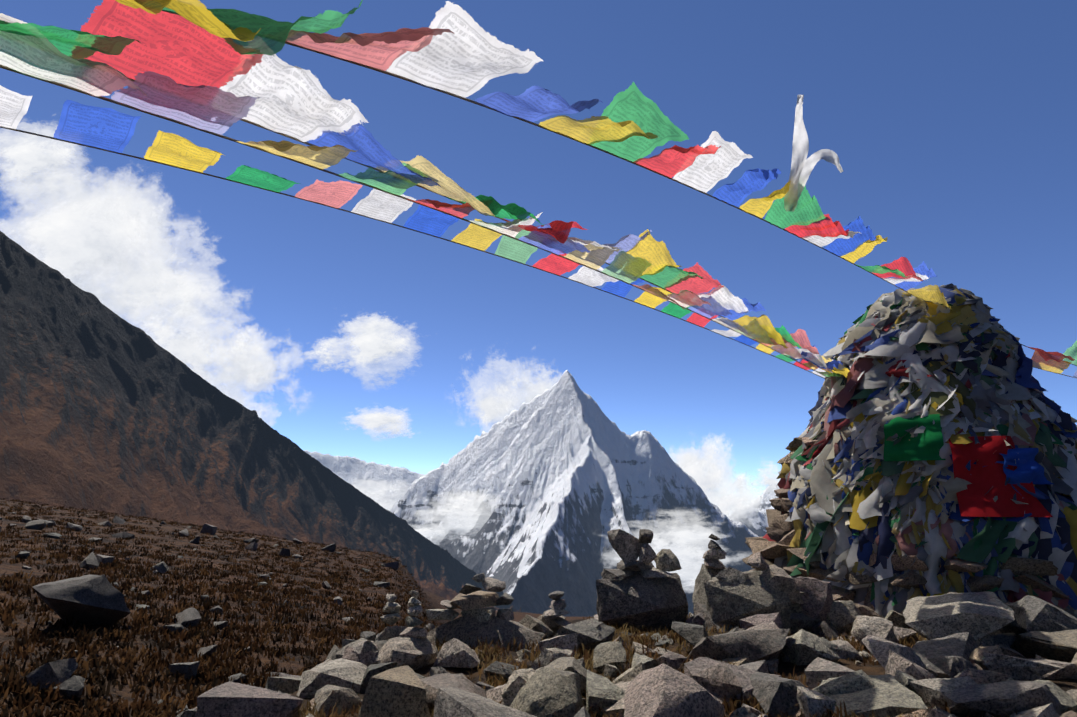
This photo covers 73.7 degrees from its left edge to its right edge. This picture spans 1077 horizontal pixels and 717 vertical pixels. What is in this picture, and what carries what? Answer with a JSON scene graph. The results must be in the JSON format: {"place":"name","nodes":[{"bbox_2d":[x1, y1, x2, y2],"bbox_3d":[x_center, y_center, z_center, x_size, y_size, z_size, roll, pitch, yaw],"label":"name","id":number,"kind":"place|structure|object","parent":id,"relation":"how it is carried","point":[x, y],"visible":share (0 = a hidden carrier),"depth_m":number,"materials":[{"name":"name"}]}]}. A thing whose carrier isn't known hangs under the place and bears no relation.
{"place":"outdoors","nodes":[
{"label":"outdoors","id":0,"kind":"place"},
{"bbox_2d":[0,122,85,169],"bbox_3d":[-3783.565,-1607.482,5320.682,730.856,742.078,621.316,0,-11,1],"label":"cloud","id":1,"kind":"structure","parent":0,"point":[35,128],"depth_m":5280.60,"materials":[{"name":"white"}]},
{"bbox_2d":[0,149,107,223],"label":"cloud","id":2,"kind":"structure","parent":0,"point":[85,176],"depth_m":5454.61,"materials":[{"name":"white"}]},
{"bbox_2d":[0,120,130,215],"bbox_3d":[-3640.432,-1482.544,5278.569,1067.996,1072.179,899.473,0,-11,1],"label":"cloud","id":3,"kind":"structure","parent":0,"point":[21,158],"depth_m":5245.92,"materials":[{"name":"white"}]},
{"bbox_2d":[0,169,191,318],"bbox_3d":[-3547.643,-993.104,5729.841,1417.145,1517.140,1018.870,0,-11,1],"label":"cloud","id":4,"kind":"structure","parent":0,"point":[163,204],"depth_m":5858.01,"materials":[{"name":"white"}]},
{"bbox_2d":[0,220,194,318],"bbox_3d":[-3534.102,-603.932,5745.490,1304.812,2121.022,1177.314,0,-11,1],"label":"cloud","id":5,"kind":"structure","parent":0,"point":[165,231],"depth_m":5978.80,"materials":[{"name":"white"}]},
{"bbox_2d":[0,153,238,334],"bbox_3d":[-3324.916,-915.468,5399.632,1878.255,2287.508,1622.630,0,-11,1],"label":"cloud","id":6,"kind":"structure","parent":0,"point":[102,246],"depth_m":5343.63,"materials":[{"name":"white"}]},
{"bbox_2d":[117,208,237,318],"bbox_3d":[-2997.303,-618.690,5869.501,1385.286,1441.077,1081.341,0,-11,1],"label":"cloud","id":7,"kind":"structure","parent":0,"point":[177,258],"depth_m":5874.08,"materials":[{"name":"white"}]},
{"bbox_2d":[136,301,248,338],"bbox_3d":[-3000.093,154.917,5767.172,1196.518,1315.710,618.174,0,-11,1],"label":"cloud","id":8,"kind":"structure","parent":0,"point":[211,319],"depth_m":5885.52,"materials":[{"name":"white"}]},
{"bbox_2d":[128,275,310,421],"bbox_3d":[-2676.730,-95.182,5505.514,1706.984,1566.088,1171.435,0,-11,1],"label":"cloud","id":9,"kind":"structure","parent":0,"point":[180,329],"depth_m":5479.39,"materials":[{"name":"white"}]},
{"bbox_2d":[204,325,290,393],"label":"cloud","id":10,"kind":"structure","parent":0,"point":[240,343],"depth_m":5582.88,"materials":[{"name":"white"}]},
{"bbox_2d":[216,356,279,407],"bbox_3d":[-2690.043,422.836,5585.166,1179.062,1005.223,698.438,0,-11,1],"label":"cloud","id":11,"kind":"structure","parent":0,"point":[246,397],"depth_m":5752.40,"materials":[{"name":"white"}]},
{"bbox_2d":[206,329,302,400],"bbox_3d":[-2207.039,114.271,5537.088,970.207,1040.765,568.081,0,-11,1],"label":"cloud","id":12,"kind":"structure","parent":0,"point":[256,375],"depth_m":5546.73,"materials":[{"name":"white"}]},
{"bbox_2d":[232,389,283,426],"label":"cloud","id":13,"kind":"structure","parent":0,"point":[263,413],"depth_m":5698.45,"materials":[{"name":"white"}]},
{"bbox_2d":[0,231,521,611],"bbox_3d":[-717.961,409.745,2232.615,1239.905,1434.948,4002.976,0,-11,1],"label":"hillside","id":14,"kind":"structure","parent":0,"point":[103,407],"depth_m":1694.26,"materials":[{"name":"brown soil"}]},
{"bbox_2d":[305,339,350,370],"bbox_3d":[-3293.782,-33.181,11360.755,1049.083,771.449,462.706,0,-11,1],"label":"cloud","id":15,"kind":"structure","parent":0,"point":[325,355],"depth_m":11342.72,"materials":[{"name":"white"}]},
{"bbox_2d":[300,322,418,382],"bbox_3d":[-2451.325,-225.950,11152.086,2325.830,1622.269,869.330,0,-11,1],"label":"cloud","id":16,"kind":"structure","parent":0,"point":[371,349],"depth_m":11132.32,"materials":[{"name":"white"}]},
{"bbox_2d":[329,317,396,351],"bbox_3d":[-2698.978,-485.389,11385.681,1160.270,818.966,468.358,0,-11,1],"label":"cloud","id":17,"kind":"structure","parent":0,"point":[362,318],"depth_m":11338.38,"materials":[{"name":"white"}]},
{"bbox_2d":[339,313,402,347],"bbox_3d":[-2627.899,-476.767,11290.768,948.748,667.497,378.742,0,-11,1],"label":"cloud","id":18,"kind":"structure","parent":0,"point":[375,320],"depth_m":11284.53,"materials":[{"name":"white"}]},
{"bbox_2d":[348,407,409,436],"bbox_3d":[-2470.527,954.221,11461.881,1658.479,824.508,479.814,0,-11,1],"label":"cloud","id":19,"kind":"structure","parent":0,"point":[378,421],"depth_m":11450.35,"materials":[{"name":"white"}]},
{"bbox_2d":[351,479,408,509],"bbox_3d":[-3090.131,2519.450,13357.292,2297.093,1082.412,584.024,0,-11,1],"label":"cloud","id":20,"kind":"structure","parent":0,"point":[383,494],"depth_m":13400.92,"materials":[{"name":"white"}]},
{"bbox_2d":[377,424,412,436],"bbox_3d":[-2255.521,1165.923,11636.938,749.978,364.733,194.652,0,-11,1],"label":"cloud","id":21,"kind":"structure","parent":0,"point":[403,430],"depth_m":11641.02,"materials":[{"name":"white"}]},
{"bbox_2d":[412,516,447,544],"bbox_3d":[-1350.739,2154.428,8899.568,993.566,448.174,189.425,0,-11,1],"label":"cloud","id":22,"kind":"structure","parent":0,"point":[424,530],"depth_m":8898.21,"materials":[{"name":"white"}]},
{"bbox_2d":[417,503,486,539],"bbox_3d":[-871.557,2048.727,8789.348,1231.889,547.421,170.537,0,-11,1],"label":"cloud","id":23,"kind":"structure","parent":0,"point":[441,526],"depth_m":8758.18,"materials":[{"name":"white"}]},
{"bbox_2d":[415,492,494,534],"bbox_3d":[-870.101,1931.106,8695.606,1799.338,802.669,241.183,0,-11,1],"label":"cloud","id":24,"kind":"structure","parent":0,"point":[466,510],"depth_m":8699.85,"materials":[{"name":"white"}]},
{"bbox_2d":[432,491,487,536],"bbox_3d":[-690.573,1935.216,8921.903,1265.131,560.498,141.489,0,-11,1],"label":"cloud","id":25,"kind":"structure","parent":0,"point":[482,496],"depth_m":8933.94,"materials":[{"name":"white"}]},
{"bbox_2d":[467,398,499,431],"bbox_3d":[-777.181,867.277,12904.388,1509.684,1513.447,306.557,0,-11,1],"label":"cloud","id":26,"kind":"structure","parent":0,"point":[486,420],"depth_m":12880.47,"materials":[{"name":"white"}]},
{"bbox_2d":[453,360,557,422],"bbox_3d":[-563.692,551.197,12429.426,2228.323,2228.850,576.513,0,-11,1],"label":"cloud","id":27,"kind":"structure","parent":0,"point":[511,389],"depth_m":12378.35,"materials":[{"name":"white"}]},
{"bbox_2d":[0,498,1076,716],"bbox_3d":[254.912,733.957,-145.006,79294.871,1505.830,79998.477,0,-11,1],"label":"ground","id":28,"kind":"structure","parent":0,"point":[787,668],"depth_m":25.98,"materials":[{"name":"brown plant"}]},
{"bbox_2d":[342,631,379,666],"bbox_3d":[-1.085,1.848,4.501,0.278,0.276,0.255,0,-11,1],"label":"cairn","id":29,"kind":"object","parent":28,"relation":"on","point":[363,652],"visible":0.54,"depth_m":4.45,"materials":[{"name":"stone"}]},
{"bbox_2d":[374,594,406,652],"bbox_3d":[-0.971,1.790,4.694,0.281,0.486,0.316,-10,-15,43],"label":"cairn","id":30,"kind":"object","parent":28,"relation":"on","point":[385,635],"visible":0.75,"depth_m":4.66,"materials":[{"name":"stone"}]},
{"bbox_2d":[399,590,437,656],"bbox_3d":[-0.780,1.713,4.534,0.266,0.499,0.287,7,-13,-35],"label":"cairn","id":31,"kind":"object","parent":28,"relation":"on","point":[410,630],"visible":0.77,"depth_m":4.46,"materials":[{"name":"stone"}]},
{"bbox_2d":[426,573,544,650],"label":"cairn slabs","id":32,"kind":"object","parent":28,"relation":"on","point":[477,618],"depth_m":4.82,"materials":[{"name":"stone"}]},
{"bbox_2d":[0,512,978,716],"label":"rocks","id":33,"kind":"object","parent":28,"relation":"on","point":[92,599],"visible":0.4,"depth_m":11.06,"materials":[{"name":"grey stone"}]},
{"bbox_2d":[303,370,776,616],"bbox_3d":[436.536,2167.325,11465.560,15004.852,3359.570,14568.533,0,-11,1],"label":"snowy mountain","id":34,"kind":"structure","parent":28,"relation":"on","point":[565,473],"depth_m":9054.43,"materials":[{"name":"white snow"}]},
{"bbox_2d":[541,591,571,634],"bbox_3d":[0.145,1.919,5.298,0.290,0.389,0.394,0,-11,1],"label":"cairn","id":35,"kind":"object","parent":28,"relation":"on","point":[552,620],"visible":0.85,"depth_m":5.26,"materials":[{"name":"stone"}]},
{"bbox_2d":[193,592,1076,716],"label":"rocks","id":36,"kind":"object","parent":28,"relation":"on","point":[561,678],"visible":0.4,"depth_m":3.62,"materials":[{"name":"stone"}]},
{"bbox_2d":[594,529,687,630],"bbox_3d":[0.822,1.835,5.781,0.758,0.915,0.538,-4,-11,19],"label":"cairn","id":37,"kind":"object","parent":28,"relation":"on","point":[641,591],"visible":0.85,"depth_m":5.65,"materials":[{"name":"stone"}]},
{"bbox_2d":[308,575,1076,716],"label":"rocks","id":38,"kind":"object","parent":28,"relation":"on","point":[400,691],"visible":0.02,"depth_m":3.06,"materials":[{"name":"grey stone"}]},
{"bbox_2d":[314,661,1076,716],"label":"boulders","id":39,"kind":"object","parent":28,"relation":"on","point":[887,695],"visible":0.62,"depth_m":3.28,"materials":[{"name":"stone"}]},
{"bbox_2d":[692,534,726,614],"bbox_3d":[1.452,1.802,5.937,0.365,0.699,0.381,0,-11,1],"label":"cairn","id":40,"kind":"object","parent":28,"relation":"on","point":[712,566],"visible":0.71,"depth_m":5.87,"materials":[{"name":"stone"}]},
{"bbox_2d":[685,552,861,633],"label":"boulders","id":41,"kind":"object","parent":28,"relation":"on","point":[734,596],"visible":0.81,"depth_m":5.27,"materials":[{"name":"stone"}]},
{"bbox_2d":[742,314,1076,615],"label":"chorten stones","id":42,"kind":"object","parent":28,"relation":"on","point":[1028,570],"visible":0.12,"depth_m":5.76,"materials":[{"name":"grey stone"}]},
{"bbox_2d":[763,283,1076,617],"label":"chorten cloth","id":43,"kind":"object","parent":42,"relation":"attached to","point":[908,400],"visible":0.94,"depth_m":6.01,"materials":[{"name":"multicoloured fabric"}]},
{"bbox_2d":[0,126,825,378],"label":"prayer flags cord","id":44,"kind":"object","parent":43,"relation":"attached to","point":[360,215],"visible":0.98,"depth_m":3.80,"materials":[{"name":"black fabric"}]},
{"bbox_2d":[0,85,832,377],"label":"prayer flags","id":45,"kind":"object","parent":44,"relation":"hanging from","point":[110,129],"visible":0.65,"depth_m":3.61,"materials":[{"name":"fabric"}]},
{"bbox_2d":[0,65,829,378],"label":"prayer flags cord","id":46,"kind":"object","parent":43,"relation":"attached to","point":[342,177],"visible":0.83,"depth_m":2.41,"materials":[{"name":"fabric"}]},
{"bbox_2d":[0,13,841,376],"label":"prayer flags","id":47,"kind":"object","parent":46,"relation":"hanging from","point":[212,109],"visible":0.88,"depth_m":2.09,"materials":[{"name":"fabric"}]},
{"bbox_2d":[73,58,826,371],"bbox_3d":[0.135,-0.236,3.394,0.345,0.886,9.996,-7,-13,34],"label":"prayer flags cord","id":48,"kind":"object","parent":43,"relation":"attached to","point":[258,125],"visible":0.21,"depth_m":2.60,"materials":[{"name":"fabric"}]},
{"bbox_2d":[0,0,848,377],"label":"prayer flags","id":49,"kind":"object","parent":48,"relation":"hanging from","point":[300,104],"visible":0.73,"depth_m":2.18,"materials":[{"name":"fabric"}]},
{"bbox_2d":[164,11,911,294],"bbox_3d":[1.258,-0.324,3.835,0.375,1.630,8.014,-8,-13,36],"label":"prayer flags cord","id":50,"kind":"object","parent":43,"relation":"attached to","point":[445,92],"visible":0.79,"depth_m":2.48,"materials":[{"name":"black fabric"}]},
{"bbox_2d":[116,0,951,309],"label":"prayer flags","id":51,"kind":"object","parent":50,"relation":"hanging from","point":[456,48],"visible":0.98,"depth_m":2.25,"materials":[{"name":"multicoloured fabric"}]},
{"bbox_2d":[784,95,808,210],"bbox_3d":[1.379,-1.073,3.830,0.084,0.355,0.692,-2,-11,11],"label":"scarf","id":52,"kind":"object","parent":50,"relation":"attached to","point":[800,148],"visible":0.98,"depth_m":3.77,"materials":[{"name":"fabric"}]},
{"bbox_2d":[790,149,842,211],"bbox_3d":[1.449,-0.964,3.902,0.134,0.176,0.477,3,-11,-16],"label":"scarf","id":53,"kind":"object","parent":50,"relation":"hanging from","point":[827,155],"visible":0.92,"depth_m":3.81,"materials":[{"name":"fabric"}]},
{"bbox_2d":[1026,341,1076,365],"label":"prayer flags","id":54,"kind":"object","parent":43,"relation":"attached to","point":[1069,354],"visible":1,"depth_m":6.51,"materials":[{"name":"fabric"}]},
{"bbox_2d":[1031,350,1076,377],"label":"prayer flags","id":55,"kind":"object","parent":43,"relation":"attached to","point":[1040,362],"visible":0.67,"depth_m":6.59,"materials":[{"name":"fabric"}]},
{"bbox_2d":[851,591,1076,647],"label":"boulders","id":56,"kind":"object","parent":28,"relation":"on","point":[978,616],"visible":0.69,"depth_m":4.64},
{"bbox_2d":[0,0,1076,495],"label":"sky","id":57,"kind":"structure","parent":0,"point":[951,125],"materials":[{"name":"blue"}]},
{"bbox_2d":[520,365,560,387],"bbox_3d":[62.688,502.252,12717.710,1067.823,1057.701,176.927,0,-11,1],"label":"cloud","id":58,"kind":"structure","parent":0,"point":[545,373],"depth_m":12723.81,"materials":[{"name":"white"}]},
{"bbox_2d":[602,545,739,579],"bbox_3d":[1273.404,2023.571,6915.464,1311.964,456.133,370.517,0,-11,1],"label":"cloud","id":59,"kind":"structure","parent":0,"point":[692,576],"depth_m":6792.40,"materials":[{"name":"white"}]},
{"bbox_2d":[604,512,751,593],"bbox_3d":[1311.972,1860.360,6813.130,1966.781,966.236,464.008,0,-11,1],"label":"cloud","id":60,"kind":"structure","parent":0,"point":[685,548],"depth_m":6784.42,"materials":[{"name":"white"}]},
{"bbox_2d":[644,513,743,554],"bbox_3d":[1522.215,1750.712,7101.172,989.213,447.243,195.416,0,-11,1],"label":"cloud","id":61,"kind":"structure","parent":0,"point":[694,532],"depth_m":7103.82,"materials":[{"name":"white"}]},
{"bbox_2d":[669,439,750,526],"bbox_3d":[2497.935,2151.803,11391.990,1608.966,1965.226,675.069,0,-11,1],"label":"cloud","id":62,"kind":"structure","parent":0,"point":[672,458],"depth_m":11723.30,"materials":[{"name":"white"}]},
{"bbox_2d":[681,436,750,491],"bbox_3d":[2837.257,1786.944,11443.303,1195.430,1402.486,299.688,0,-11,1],"label":"cloud","id":63,"kind":"structure","parent":0,"point":[716,446],"depth_m":11490.50,"materials":[{"name":"white"}]},
{"bbox_2d":[671,446,761,523],"bbox_3d":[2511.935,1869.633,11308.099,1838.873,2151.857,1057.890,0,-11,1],"label":"cloud","id":64,"kind":"structure","parent":0,"point":[708,470],"depth_m":10986.54,"materials":[{"name":"white"}]},
{"bbox_2d":[706,481,764,525],"bbox_3d":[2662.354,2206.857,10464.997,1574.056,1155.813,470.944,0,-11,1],"label":"cloud","id":65,"kind":"structure","parent":0,"point":[728,500],"depth_m":10386.62,"materials":[{"name":"white"}]},
{"bbox_2d":[732,473,753,493],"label":"cloud","id":66,"kind":"structure","parent":0,"point":[743,481],"depth_m":13756.35,"materials":[{"name":"white"}]},
{"bbox_2d":[743,465,778,497],"bbox_3d":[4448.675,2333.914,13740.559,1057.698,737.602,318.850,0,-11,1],"label":"cloud","id":67,"kind":"structure","parent":0,"point":[766,476],"depth_m":13767.28,"materials":[{"name":"white"}]},
{"bbox_2d":[747,464,780,505],"bbox_3d":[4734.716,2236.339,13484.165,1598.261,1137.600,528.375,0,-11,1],"label":"cloud","id":68,"kind":"structure","parent":0,"point":[776,482],"depth_m":13560.58,"materials":[{"name":"white"}]}
]}

